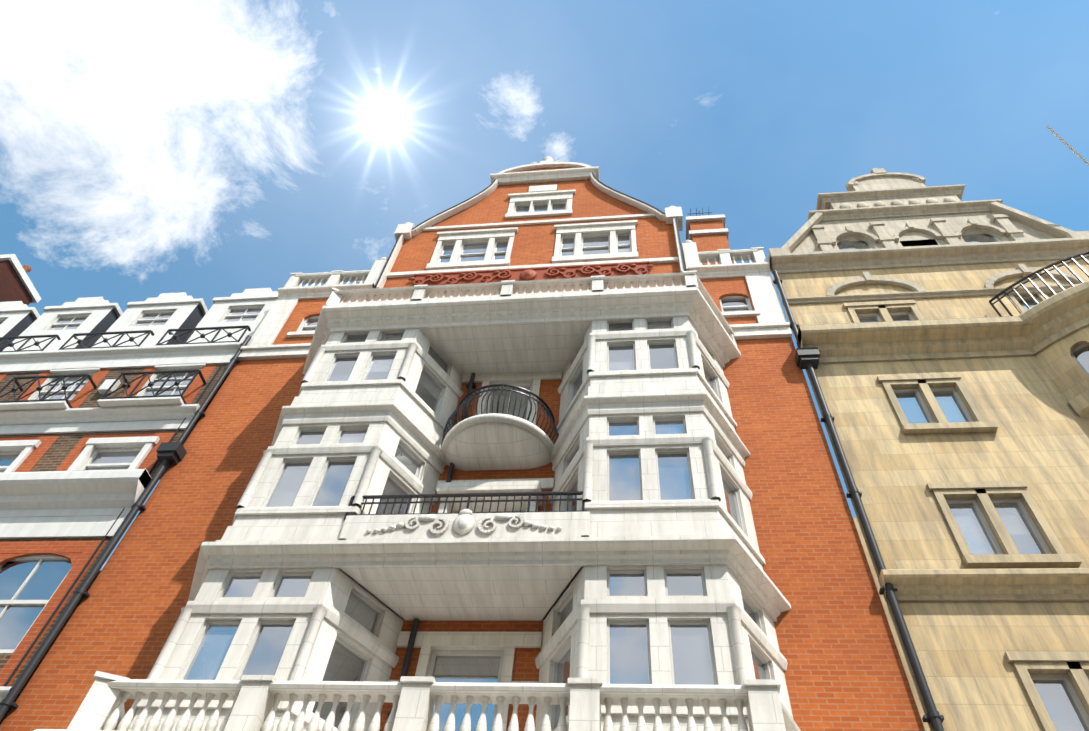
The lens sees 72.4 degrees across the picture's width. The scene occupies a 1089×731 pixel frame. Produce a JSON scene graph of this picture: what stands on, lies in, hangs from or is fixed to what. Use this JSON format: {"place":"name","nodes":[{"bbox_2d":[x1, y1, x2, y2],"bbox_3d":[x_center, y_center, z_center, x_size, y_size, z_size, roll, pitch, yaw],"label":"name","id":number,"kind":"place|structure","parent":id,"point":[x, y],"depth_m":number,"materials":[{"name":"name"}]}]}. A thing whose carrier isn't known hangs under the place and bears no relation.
{"place":"outdoors","nodes":[
{"label":"outdoors","id":0,"kind":"place"},
{"bbox_2d":[0,254,277,724],"bbox_3d":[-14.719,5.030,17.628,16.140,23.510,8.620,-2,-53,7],"label":"building","id":1,"kind":"structure","parent":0,"point":[101,399],"depth_m":15.33,"materials":[{"name":"white paint"}]},
{"bbox_2d":[0,156,943,730],"bbox_3d":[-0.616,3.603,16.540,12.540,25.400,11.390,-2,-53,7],"label":"brick building","id":2,"kind":"structure","parent":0,"point":[540,446],"depth_m":11.20,"materials":[{"name":"white stone"}]},
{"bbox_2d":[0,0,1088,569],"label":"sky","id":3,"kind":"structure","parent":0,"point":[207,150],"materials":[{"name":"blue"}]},
{"bbox_2d":[768,126,1088,730],"bbox_3d":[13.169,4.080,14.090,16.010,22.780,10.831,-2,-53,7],"label":"stone building","id":4,"kind":"structure","parent":0,"point":[944,329],"depth_m":13.02,"materials":[{"name":"beige stone"}]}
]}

